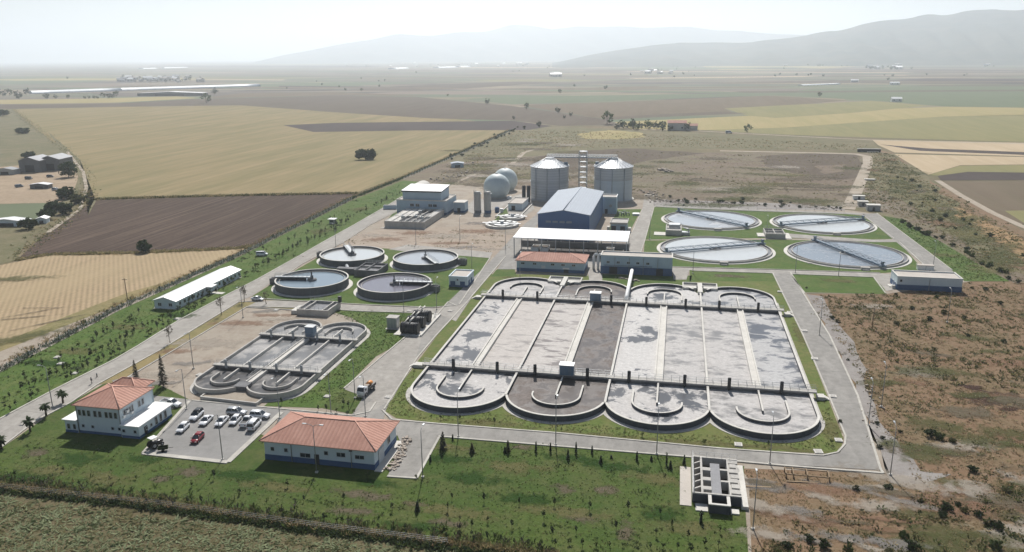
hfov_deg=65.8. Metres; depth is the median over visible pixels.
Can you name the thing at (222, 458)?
street lamp
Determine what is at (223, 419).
sedan car
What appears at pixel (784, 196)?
ground patch
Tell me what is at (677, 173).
ground patch
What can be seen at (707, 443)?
ground patch
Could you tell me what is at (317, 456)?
door
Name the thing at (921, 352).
ground patch
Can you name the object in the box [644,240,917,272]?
lawn
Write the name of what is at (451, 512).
ground patch
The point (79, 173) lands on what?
grass strip
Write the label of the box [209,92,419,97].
field
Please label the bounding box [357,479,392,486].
ground patch
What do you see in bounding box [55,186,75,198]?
broad tree
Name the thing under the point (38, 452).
ground patch
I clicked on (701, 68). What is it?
field
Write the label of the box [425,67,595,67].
field
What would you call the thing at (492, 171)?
ground patch
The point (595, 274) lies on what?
pavement
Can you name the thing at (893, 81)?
field
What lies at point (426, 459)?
kerb
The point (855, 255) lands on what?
clarifier
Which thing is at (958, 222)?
ground patch
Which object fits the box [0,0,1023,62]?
sky
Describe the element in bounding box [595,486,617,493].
ground patch
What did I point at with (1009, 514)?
ground patch
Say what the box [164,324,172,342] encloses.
roadside tree
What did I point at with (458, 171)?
ground patch
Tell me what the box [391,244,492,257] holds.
road
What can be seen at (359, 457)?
window
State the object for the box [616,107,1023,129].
field
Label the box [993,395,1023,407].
ground patch
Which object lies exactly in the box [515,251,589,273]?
switchgear building
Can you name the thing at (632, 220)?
lawn
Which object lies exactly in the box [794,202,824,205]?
ground patch
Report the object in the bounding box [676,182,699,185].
ground patch
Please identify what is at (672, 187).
dry land
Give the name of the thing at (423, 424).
street lamp
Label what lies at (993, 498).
ground patch
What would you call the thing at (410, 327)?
filter unit
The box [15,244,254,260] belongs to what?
field margin grass
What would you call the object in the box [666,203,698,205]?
ground patch
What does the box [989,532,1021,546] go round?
ground patch
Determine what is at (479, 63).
field
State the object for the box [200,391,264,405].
soil terrace
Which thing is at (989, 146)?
field
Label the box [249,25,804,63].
hills
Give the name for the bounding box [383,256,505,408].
kerb
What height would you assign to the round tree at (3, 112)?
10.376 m
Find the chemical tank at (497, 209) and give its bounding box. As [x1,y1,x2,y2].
[495,207,502,212]
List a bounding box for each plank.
[745,485,770,487]
[786,480,818,482]
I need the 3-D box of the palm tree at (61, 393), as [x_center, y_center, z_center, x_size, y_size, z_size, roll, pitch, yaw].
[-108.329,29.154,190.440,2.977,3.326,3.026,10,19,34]
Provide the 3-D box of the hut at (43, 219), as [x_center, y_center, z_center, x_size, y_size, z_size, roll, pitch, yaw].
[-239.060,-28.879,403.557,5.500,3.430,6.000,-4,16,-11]
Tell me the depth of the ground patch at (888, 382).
198.90 m
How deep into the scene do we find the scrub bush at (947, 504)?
143.48 m
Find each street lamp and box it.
[37,365,53,406]
[175,369,187,409]
[184,332,194,368]
[210,414,223,459]
[271,377,280,418]
[302,423,322,472]
[323,373,331,414]
[348,359,356,398]
[358,375,366,416]
[420,423,424,477]
[457,387,459,436]
[554,394,557,444]
[655,403,659,453]
[751,468,757,529]
[768,411,773,463]
[867,377,873,425]
[880,361,886,406]
[889,421,896,475]
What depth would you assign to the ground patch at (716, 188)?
487.77 m
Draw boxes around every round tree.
[0,109,9,115]
[15,127,29,133]
[20,151,35,157]
[136,239,152,251]
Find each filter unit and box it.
[400,317,420,334]
[406,311,425,327]
[412,306,431,321]
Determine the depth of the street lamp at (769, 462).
158.77 m
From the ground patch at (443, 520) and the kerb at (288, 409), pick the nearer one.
the ground patch at (443, 520)
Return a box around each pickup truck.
[160,398,181,407]
[239,415,254,426]
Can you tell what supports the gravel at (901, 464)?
on the site ground at (234, 335)
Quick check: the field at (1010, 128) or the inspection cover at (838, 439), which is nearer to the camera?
the inspection cover at (838, 439)
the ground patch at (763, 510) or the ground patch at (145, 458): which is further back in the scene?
the ground patch at (145, 458)
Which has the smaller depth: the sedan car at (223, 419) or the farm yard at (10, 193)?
the sedan car at (223, 419)
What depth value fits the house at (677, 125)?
862.15 m
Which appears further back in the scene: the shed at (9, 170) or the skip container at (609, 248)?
the shed at (9, 170)
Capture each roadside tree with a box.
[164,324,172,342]
[214,295,224,314]
[238,285,246,301]
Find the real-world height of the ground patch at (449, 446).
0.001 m
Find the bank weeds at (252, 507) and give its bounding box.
[0,472,561,551]
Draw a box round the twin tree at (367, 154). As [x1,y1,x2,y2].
[355,148,377,159]
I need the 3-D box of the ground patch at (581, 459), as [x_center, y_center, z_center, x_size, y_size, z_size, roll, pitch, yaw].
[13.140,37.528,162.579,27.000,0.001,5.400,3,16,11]
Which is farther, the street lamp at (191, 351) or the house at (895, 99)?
the house at (895, 99)
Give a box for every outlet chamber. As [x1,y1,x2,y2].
[269,277,275,283]
[430,283,439,291]
[458,257,466,264]
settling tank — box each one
[271,269,352,297]
[316,242,387,267]
[353,272,432,301]
[390,249,460,272]
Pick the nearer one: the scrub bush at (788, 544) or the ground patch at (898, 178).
the scrub bush at (788, 544)
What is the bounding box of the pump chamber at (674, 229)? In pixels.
[654,222,689,235]
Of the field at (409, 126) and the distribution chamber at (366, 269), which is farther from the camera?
the field at (409, 126)
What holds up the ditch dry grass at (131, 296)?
on the ground at (698, 80)
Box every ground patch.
[0,276,44,280]
[0,329,58,343]
[0,473,50,482]
[24,360,64,366]
[30,450,45,455]
[33,466,62,475]
[59,348,93,353]
[62,453,102,465]
[88,472,118,484]
[115,324,144,329]
[130,456,161,462]
[151,476,166,482]
[152,380,176,384]
[155,372,185,376]
[159,313,193,317]
[165,349,183,352]
[174,360,210,365]
[178,467,203,475]
[214,321,260,324]
[216,470,271,479]
[253,310,272,312]
[257,314,288,316]
[261,481,308,491]
[268,318,294,319]
[334,508,370,513]
[344,490,389,499]
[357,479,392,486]
[373,237,398,240]
[386,522,429,529]
[404,501,426,505]
[417,234,467,237]
[425,505,490,517]
[428,454,470,461]
[429,518,466,525]
[435,178,461,181]
[435,444,463,449]
[443,170,486,173]
[449,472,508,483]
[460,248,502,249]
[462,175,489,176]
[464,183,483,186]
[464,230,492,233]
[466,420,512,425]
[467,164,492,166]
[469,157,494,159]
[480,170,497,173]
[491,461,542,471]
[497,228,518,234]
[499,163,530,165]
[502,493,548,504]
[507,143,538,145]
[513,445,529,448]
[519,148,549,149]
[522,505,609,517]
[546,454,603,462]
[557,484,571,492]
[562,431,671,442]
[567,516,593,521]
[583,462,646,473]
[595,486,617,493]
[618,522,631,538]
[622,472,678,483]
[632,195,675,199]
[642,507,674,520]
[659,172,693,174]
[665,522,717,534]
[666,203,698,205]
[668,439,747,446]
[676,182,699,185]
[683,178,726,181]
[701,191,731,192]
[701,204,753,206]
[702,157,729,159]
[702,187,733,189]
[702,202,728,206]
[708,197,740,200]
[715,274,744,277]
[722,188,753,191]
[725,196,753,199]
[735,182,785,186]
[741,528,787,539]
[742,191,765,193]
[744,478,769,482]
[746,483,788,491]
[748,479,774,487]
[748,498,782,514]
[751,444,813,451]
[751,508,786,513]
[758,198,804,199]
[773,512,829,523]
[776,195,797,198]
[782,183,804,187]
[784,198,827,200]
[784,506,820,513]
[787,199,837,202]
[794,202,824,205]
[795,328,804,342]
[796,513,841,522]
[800,535,819,542]
[802,184,840,188]
[804,480,872,488]
[804,483,837,494]
[809,492,833,501]
[817,202,844,206]
[821,516,835,520]
[823,422,840,438]
[825,279,851,282]
[825,533,855,541]
[833,519,867,523]
[837,185,860,187]
[842,202,889,208]
[843,193,873,196]
[844,536,907,546]
[848,540,884,551]
[853,500,896,510]
[860,527,987,551]
[861,470,951,490]
[861,516,913,522]
[863,527,895,531]
[865,379,902,384]
[866,304,890,307]
[868,486,916,497]
[876,493,935,509]
[881,440,955,453]
[883,545,909,551]
[885,445,983,455]
[888,190,914,193]
[889,177,908,179]
[892,508,955,518]
[895,366,974,375]
[895,501,974,517]
[898,379,925,384]
[902,171,928,174]
[905,369,929,374]
[905,451,940,462]
[907,523,1001,547]
[908,416,962,432]
[911,497,993,517]
[912,350,951,356]
[915,209,942,216]
[922,547,942,551]
[923,210,947,212]
[930,220,961,226]
[932,441,990,449]
[937,207,951,210]
[939,478,963,485]
[941,406,990,417]
[941,487,990,496]
[943,216,967,219]
[943,334,988,340]
[946,493,1023,510]
[948,219,975,223]
[948,434,1007,447]
[949,392,985,397]
[950,480,992,495]
[951,227,989,232]
[957,390,1014,405]
[959,237,995,243]
[960,385,981,389]
[961,215,987,220]
[961,501,976,510]
[967,531,988,537]
[968,502,994,511]
[972,264,1014,272]
[972,393,1009,400]
[976,442,1023,447]
[983,349,1005,352]
[983,427,1023,438]
[988,360,1022,365]
[989,243,1018,249]
[989,511,1023,519]
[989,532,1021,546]
[991,251,1013,255]
[991,524,1023,535]
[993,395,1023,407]
[996,534,1023,541]
[998,545,1023,551]
[999,406,1016,410]
[1007,493,1023,503]
[1008,481,1023,486]
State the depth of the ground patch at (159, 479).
156.03 m
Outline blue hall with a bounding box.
[537,187,603,241]
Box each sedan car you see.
[198,415,213,425]
[214,415,228,425]
[250,295,263,300]
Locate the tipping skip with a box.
[383,204,396,208]
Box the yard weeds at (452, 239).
[345,229,507,251]
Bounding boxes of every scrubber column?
[474,191,480,212]
[484,190,491,213]
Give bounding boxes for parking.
[147,401,280,459]
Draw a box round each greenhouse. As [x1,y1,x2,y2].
[29,88,121,93]
[121,84,260,90]
[388,67,409,68]
[433,66,457,67]
[797,83,839,85]
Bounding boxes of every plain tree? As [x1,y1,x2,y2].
[14,92,22,98]
[200,93,210,102]
[601,111,613,123]
[646,121,652,127]
[744,124,752,131]
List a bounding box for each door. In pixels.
[0,223,13,225]
[25,165,34,171]
[46,164,54,170]
[155,94,183,95]
[314,454,319,464]
[378,445,384,463]
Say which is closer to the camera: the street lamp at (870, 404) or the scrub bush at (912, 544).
the scrub bush at (912, 544)
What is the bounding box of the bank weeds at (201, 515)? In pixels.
[0,483,515,551]
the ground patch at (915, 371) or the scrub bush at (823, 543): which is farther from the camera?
the ground patch at (915, 371)
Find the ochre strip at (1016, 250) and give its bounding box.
[950,205,1023,259]
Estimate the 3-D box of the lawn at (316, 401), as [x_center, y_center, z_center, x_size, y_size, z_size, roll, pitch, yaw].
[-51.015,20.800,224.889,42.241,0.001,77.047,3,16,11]
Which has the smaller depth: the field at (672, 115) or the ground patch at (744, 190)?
the ground patch at (744, 190)
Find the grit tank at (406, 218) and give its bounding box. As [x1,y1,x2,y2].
[381,207,443,229]
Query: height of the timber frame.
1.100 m
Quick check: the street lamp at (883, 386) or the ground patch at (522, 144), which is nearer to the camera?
the street lamp at (883, 386)
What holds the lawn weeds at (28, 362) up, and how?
on the lawn at (9, 384)
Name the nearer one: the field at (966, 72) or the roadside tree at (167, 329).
the roadside tree at (167, 329)
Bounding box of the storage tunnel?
[415,180,429,183]
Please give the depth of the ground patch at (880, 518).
140.44 m
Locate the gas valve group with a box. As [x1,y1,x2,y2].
[618,211,639,215]
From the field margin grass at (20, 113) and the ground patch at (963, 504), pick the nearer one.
the ground patch at (963, 504)
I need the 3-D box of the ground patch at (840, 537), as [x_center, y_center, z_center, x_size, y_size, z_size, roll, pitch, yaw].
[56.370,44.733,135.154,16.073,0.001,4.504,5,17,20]
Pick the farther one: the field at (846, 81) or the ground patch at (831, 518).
the field at (846, 81)
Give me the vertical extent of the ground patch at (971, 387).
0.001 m
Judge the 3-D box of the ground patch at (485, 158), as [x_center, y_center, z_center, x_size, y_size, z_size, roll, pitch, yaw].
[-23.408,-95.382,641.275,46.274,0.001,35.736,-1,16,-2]
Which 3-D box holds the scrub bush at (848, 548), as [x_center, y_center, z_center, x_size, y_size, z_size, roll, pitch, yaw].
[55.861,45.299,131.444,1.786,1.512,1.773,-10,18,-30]
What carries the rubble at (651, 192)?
on the ground patch at (646, 197)
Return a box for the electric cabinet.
[386,314,399,329]
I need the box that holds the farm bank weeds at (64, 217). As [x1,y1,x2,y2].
[11,189,97,258]
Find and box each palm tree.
[0,435,6,448]
[21,416,34,431]
[39,402,50,416]
[54,389,68,402]
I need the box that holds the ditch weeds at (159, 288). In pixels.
[0,129,512,371]
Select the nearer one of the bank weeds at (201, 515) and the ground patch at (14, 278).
the bank weeds at (201, 515)
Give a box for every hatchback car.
[175,421,189,432]
[190,431,204,442]
[228,414,241,424]
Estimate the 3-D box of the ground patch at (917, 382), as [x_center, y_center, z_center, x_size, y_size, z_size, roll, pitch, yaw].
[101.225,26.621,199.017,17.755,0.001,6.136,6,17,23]
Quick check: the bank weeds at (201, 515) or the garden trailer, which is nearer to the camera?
the bank weeds at (201, 515)
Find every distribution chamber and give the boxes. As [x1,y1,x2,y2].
[291,296,341,316]
[336,260,387,276]
[756,226,791,238]
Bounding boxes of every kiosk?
[857,200,868,206]
[865,203,881,210]
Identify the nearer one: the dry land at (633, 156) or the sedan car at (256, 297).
the sedan car at (256, 297)
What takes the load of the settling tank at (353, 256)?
on the ground at (698, 80)
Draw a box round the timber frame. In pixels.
[784,467,829,481]
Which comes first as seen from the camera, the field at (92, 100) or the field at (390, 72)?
the field at (92, 100)
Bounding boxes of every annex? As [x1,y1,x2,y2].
[453,200,467,212]
[603,194,617,213]
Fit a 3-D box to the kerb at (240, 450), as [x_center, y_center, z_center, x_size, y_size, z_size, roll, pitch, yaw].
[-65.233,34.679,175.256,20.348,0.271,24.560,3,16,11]
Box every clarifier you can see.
[657,236,775,265]
[661,208,761,231]
[770,213,876,235]
[784,236,911,270]
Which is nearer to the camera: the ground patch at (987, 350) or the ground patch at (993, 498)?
the ground patch at (993, 498)
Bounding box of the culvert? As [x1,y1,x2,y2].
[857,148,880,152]
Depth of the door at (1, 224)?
395.22 m
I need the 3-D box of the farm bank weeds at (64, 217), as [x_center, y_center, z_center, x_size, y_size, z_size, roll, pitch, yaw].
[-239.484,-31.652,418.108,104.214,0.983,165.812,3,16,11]
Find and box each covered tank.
[482,220,520,228]
[497,214,526,220]
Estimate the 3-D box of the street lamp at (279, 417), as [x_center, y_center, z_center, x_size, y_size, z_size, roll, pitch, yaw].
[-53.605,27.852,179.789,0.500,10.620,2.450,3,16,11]
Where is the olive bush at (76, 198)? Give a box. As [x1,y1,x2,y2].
[69,194,86,203]
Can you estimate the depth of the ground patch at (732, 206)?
432.09 m
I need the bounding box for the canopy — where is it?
[513,227,629,255]
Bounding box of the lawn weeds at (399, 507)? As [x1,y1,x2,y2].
[0,442,750,551]
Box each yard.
[0,165,77,203]
[388,436,437,476]
[539,240,630,258]
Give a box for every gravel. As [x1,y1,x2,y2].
[653,199,844,210]
[807,294,949,483]
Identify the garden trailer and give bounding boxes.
[157,445,172,451]
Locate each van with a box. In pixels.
[246,418,261,429]
[256,251,267,255]
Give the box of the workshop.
[258,411,403,471]
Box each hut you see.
[36,215,49,223]
[451,161,463,167]
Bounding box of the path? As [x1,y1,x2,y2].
[789,234,897,241]
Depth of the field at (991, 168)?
558.00 m
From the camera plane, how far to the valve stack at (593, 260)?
305.51 m
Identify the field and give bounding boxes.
[0,77,107,83]
[0,79,212,80]
[0,96,191,103]
[0,96,613,125]
[0,109,79,263]
[0,203,45,218]
[0,228,37,249]
[0,248,243,342]
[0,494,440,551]
[13,106,504,197]
[21,194,358,256]
[32,78,182,78]
[50,64,329,65]
[51,87,242,88]
[117,86,469,88]
[180,66,378,66]
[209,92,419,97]
[213,79,264,79]
[231,90,329,91]
[257,82,410,88]
[279,86,385,88]
[282,62,493,63]
[285,121,548,131]
[320,69,608,71]
[322,71,459,72]
[340,82,552,90]
[356,76,657,78]
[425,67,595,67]
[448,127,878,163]
[453,63,506,63]
[470,93,777,103]
[479,73,673,75]
[480,79,586,80]
[495,86,786,89]
[506,89,763,93]
[520,96,846,119]
[523,86,659,92]
[577,130,643,138]
[586,70,759,71]
[599,112,740,119]
[602,67,800,69]
[609,67,795,69]
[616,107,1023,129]
[628,71,908,72]
[633,75,897,78]
[702,66,857,69]
[712,115,1023,141]
[721,81,1023,83]
[724,101,926,117]
[737,90,1023,92]
[755,68,1022,70]
[760,70,961,71]
[770,80,894,82]
[772,86,1023,107]
[784,81,1002,84]
[810,75,1023,76]
[827,80,1023,80]
[873,140,1023,155]
[880,71,931,71]
[887,145,1023,154]
[895,154,1023,173]
[902,78,1023,83]
[909,72,1023,72]
[921,85,1023,85]
[929,165,1023,175]
[938,172,1023,179]
[943,180,1023,223]
[947,66,977,66]
[1006,210,1023,221]
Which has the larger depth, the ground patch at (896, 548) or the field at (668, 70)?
the field at (668, 70)
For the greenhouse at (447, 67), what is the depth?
5709.47 m
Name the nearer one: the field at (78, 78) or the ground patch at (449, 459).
the ground patch at (449, 459)
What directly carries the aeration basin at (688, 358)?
on the ground at (698, 80)
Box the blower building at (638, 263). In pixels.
[600,250,672,275]
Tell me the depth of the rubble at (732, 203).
440.15 m
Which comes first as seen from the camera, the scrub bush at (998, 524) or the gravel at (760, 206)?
the scrub bush at (998, 524)
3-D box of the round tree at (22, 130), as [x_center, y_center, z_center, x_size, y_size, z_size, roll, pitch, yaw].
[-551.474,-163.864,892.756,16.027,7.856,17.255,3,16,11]
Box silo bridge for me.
[547,151,617,187]
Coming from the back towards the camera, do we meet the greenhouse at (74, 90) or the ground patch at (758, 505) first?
the greenhouse at (74, 90)
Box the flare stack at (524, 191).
[522,185,530,201]
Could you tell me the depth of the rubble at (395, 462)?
164.26 m
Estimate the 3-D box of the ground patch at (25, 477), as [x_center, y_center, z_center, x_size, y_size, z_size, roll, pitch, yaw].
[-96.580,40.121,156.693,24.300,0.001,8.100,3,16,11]
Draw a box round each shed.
[0,167,20,174]
[0,216,30,225]
[29,182,53,188]
[137,91,207,95]
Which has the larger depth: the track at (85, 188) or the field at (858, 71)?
the field at (858, 71)
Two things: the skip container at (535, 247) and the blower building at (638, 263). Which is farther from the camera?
the skip container at (535, 247)
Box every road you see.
[0,201,396,444]
[112,376,399,435]
[249,298,470,320]
[345,336,421,416]
[352,214,537,418]
[388,273,878,469]
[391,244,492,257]
[498,238,600,268]
[629,194,653,251]
[672,268,893,290]
[864,213,952,271]
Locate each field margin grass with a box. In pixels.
[8,109,100,198]
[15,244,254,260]
[93,191,358,199]
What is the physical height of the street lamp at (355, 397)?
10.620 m
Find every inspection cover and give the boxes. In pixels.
[734,442,742,446]
[813,449,823,453]
[834,438,842,442]
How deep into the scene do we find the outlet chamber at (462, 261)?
314.33 m
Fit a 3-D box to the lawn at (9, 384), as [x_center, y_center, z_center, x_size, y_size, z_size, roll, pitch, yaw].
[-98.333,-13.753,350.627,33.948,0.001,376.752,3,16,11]
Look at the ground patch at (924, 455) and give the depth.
162.73 m
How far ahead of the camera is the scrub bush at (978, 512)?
141.14 m
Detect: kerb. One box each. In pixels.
[0,200,395,418]
[2,301,255,446]
[128,307,291,376]
[141,401,190,452]
[141,412,283,463]
[191,400,376,415]
[248,306,433,313]
[264,298,454,307]
[288,211,396,272]
[344,333,408,387]
[382,273,846,455]
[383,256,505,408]
[387,437,439,478]
[426,301,456,326]
[438,272,884,473]
[459,257,490,303]
[640,206,654,251]
[668,207,841,213]
[672,266,879,272]
[692,270,763,272]
[790,274,885,292]
[865,217,894,238]
[877,213,951,269]
[899,242,930,270]
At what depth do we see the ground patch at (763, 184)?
500.82 m
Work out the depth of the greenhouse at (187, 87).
2186.43 m
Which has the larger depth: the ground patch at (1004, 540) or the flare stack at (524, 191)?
the flare stack at (524, 191)
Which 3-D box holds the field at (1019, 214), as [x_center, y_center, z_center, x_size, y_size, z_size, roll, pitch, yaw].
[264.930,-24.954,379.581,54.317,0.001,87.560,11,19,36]
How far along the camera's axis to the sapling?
193.21 m
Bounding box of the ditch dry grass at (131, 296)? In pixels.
[1,129,509,362]
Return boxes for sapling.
[28,389,34,398]
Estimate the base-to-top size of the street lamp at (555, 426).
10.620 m
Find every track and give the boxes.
[47,152,87,231]
[449,172,479,188]
[461,149,535,199]
[636,129,1023,143]
[720,150,872,209]
[934,180,1023,227]
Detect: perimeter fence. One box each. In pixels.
[0,483,447,542]
[3,199,351,369]
[405,131,508,178]
[654,203,842,211]
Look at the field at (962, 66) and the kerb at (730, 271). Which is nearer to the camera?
the kerb at (730, 271)
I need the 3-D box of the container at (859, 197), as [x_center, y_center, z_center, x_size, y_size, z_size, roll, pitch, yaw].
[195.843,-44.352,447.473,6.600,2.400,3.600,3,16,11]
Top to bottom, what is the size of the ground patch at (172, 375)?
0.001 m
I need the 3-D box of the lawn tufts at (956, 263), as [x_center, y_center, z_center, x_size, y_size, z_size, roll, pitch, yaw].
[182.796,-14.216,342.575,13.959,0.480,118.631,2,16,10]
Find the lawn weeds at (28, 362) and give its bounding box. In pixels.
[7,192,394,377]
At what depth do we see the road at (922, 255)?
343.04 m
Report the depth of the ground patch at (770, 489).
151.06 m
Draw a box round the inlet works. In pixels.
[680,451,748,514]
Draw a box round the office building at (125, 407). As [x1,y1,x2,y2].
[61,377,173,438]
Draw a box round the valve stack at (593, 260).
[592,253,600,268]
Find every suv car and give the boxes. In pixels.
[188,407,203,420]
[226,406,247,415]
[249,409,270,419]
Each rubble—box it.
[383,435,411,470]
[430,170,482,180]
[615,277,639,281]
[640,190,664,200]
[649,198,841,210]
[657,168,673,171]
[856,363,884,426]
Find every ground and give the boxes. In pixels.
[0,60,1023,551]
[0,183,969,551]
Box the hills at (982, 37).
[552,9,1023,67]
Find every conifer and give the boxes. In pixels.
[132,360,138,377]
[157,354,168,387]
[415,501,420,511]
[439,432,447,450]
[469,442,474,452]
[505,440,510,452]
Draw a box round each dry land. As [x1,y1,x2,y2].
[403,152,869,205]
[529,148,701,170]
[750,150,1023,551]
[757,153,862,179]
[814,164,844,173]
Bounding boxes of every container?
[531,244,540,250]
[540,245,549,251]
[606,247,613,250]
[852,195,864,199]
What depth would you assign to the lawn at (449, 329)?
182.41 m
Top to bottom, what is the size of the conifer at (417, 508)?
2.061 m
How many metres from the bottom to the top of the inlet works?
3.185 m
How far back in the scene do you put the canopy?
333.88 m
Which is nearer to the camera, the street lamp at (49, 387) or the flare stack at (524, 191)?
the street lamp at (49, 387)
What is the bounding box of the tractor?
[147,435,163,448]
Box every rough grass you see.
[465,151,852,198]
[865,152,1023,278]
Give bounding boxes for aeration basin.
[190,319,370,402]
[406,276,829,442]
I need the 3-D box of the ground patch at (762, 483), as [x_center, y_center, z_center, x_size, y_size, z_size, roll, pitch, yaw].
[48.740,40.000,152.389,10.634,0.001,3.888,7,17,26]
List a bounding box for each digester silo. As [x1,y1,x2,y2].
[530,157,569,201]
[594,158,633,201]
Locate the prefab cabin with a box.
[152,266,241,309]
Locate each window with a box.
[300,452,310,458]
[336,452,345,457]
[355,455,364,459]
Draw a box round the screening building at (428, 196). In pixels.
[396,184,455,214]
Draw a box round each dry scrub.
[746,469,913,533]
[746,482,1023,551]
[756,282,1023,551]
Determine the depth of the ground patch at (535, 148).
698.09 m
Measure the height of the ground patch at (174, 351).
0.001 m
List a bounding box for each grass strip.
[0,273,189,350]
[49,133,95,214]
[100,302,293,383]
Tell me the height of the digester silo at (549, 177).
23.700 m
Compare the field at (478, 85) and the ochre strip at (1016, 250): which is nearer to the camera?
the ochre strip at (1016, 250)
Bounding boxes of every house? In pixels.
[127,78,136,81]
[196,78,204,81]
[448,269,473,286]
[607,218,630,232]
[644,70,651,73]
[667,120,697,130]
[889,82,899,84]
[890,97,902,101]
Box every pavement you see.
[468,192,533,221]
[587,264,601,279]
[652,205,864,214]
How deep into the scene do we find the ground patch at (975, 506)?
144.25 m
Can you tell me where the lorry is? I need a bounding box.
[356,380,375,395]
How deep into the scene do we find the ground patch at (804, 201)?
442.09 m
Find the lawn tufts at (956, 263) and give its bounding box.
[884,217,1002,279]
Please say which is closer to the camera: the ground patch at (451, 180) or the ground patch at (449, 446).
the ground patch at (449, 446)
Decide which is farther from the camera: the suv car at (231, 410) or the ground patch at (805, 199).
the ground patch at (805, 199)
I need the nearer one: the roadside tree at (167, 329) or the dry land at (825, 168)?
the roadside tree at (167, 329)
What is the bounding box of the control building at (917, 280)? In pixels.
[887,269,962,292]
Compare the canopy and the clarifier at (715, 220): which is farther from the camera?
the clarifier at (715, 220)
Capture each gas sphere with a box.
[484,173,509,198]
[496,167,517,190]
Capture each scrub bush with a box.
[780,541,794,548]
[804,534,816,542]
[819,537,831,548]
[842,545,853,551]
[882,483,893,488]
[884,547,893,551]
[898,529,909,538]
[904,539,921,550]
[923,428,936,436]
[935,432,945,439]
[937,510,947,516]
[939,500,954,509]
[948,437,956,442]
[959,507,968,513]
[966,465,979,471]
[972,509,984,517]
[982,517,994,525]
[989,539,1002,550]
[990,520,1004,528]
[1001,487,1013,492]
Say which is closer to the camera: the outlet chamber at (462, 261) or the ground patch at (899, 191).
the outlet chamber at (462, 261)
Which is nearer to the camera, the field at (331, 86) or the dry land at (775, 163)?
the dry land at (775, 163)
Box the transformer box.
[916,264,934,270]
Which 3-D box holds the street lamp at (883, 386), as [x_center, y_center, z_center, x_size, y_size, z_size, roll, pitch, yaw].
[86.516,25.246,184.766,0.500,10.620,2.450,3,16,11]
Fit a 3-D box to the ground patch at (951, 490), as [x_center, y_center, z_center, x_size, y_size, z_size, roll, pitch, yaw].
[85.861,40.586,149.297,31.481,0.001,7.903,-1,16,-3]
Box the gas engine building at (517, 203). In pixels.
[495,197,532,216]
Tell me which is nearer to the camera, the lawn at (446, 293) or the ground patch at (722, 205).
the lawn at (446, 293)
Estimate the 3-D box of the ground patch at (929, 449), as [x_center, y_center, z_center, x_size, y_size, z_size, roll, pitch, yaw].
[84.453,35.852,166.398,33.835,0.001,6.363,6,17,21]
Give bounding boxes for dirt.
[345,211,538,256]
[744,469,958,542]
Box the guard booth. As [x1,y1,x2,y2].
[327,218,337,223]
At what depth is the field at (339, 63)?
10665.99 m
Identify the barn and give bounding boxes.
[18,154,46,171]
[43,153,72,170]
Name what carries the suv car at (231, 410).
on the parking
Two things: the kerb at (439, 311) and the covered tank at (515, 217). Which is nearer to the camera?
the kerb at (439, 311)
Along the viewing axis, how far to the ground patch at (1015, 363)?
210.92 m
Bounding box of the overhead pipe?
[624,269,633,299]
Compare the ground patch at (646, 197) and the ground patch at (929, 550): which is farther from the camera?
the ground patch at (646, 197)
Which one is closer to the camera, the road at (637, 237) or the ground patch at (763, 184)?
the road at (637, 237)
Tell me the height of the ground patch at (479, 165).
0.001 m
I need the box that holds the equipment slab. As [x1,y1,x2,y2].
[393,314,440,336]
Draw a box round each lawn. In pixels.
[0,180,417,416]
[0,384,747,551]
[152,384,171,395]
[252,248,488,306]
[265,310,411,407]
[320,390,362,413]
[386,274,842,452]
[492,269,516,275]
[495,209,507,219]
[588,274,691,284]
[610,209,640,230]
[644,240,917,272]
[645,207,891,239]
[690,270,775,280]
[793,274,885,293]
[883,216,1007,280]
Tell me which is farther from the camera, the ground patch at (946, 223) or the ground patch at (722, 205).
the ground patch at (722, 205)
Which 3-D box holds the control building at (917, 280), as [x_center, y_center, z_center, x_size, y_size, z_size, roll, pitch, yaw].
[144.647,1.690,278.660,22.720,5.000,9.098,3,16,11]
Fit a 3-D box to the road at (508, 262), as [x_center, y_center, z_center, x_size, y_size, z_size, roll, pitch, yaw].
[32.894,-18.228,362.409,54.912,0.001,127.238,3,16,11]
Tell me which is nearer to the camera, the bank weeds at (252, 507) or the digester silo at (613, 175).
the bank weeds at (252, 507)
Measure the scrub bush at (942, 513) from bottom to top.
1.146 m
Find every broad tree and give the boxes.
[16,217,39,229]
[35,208,56,216]
[43,200,61,210]
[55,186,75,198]
[56,202,73,213]
[58,159,77,176]

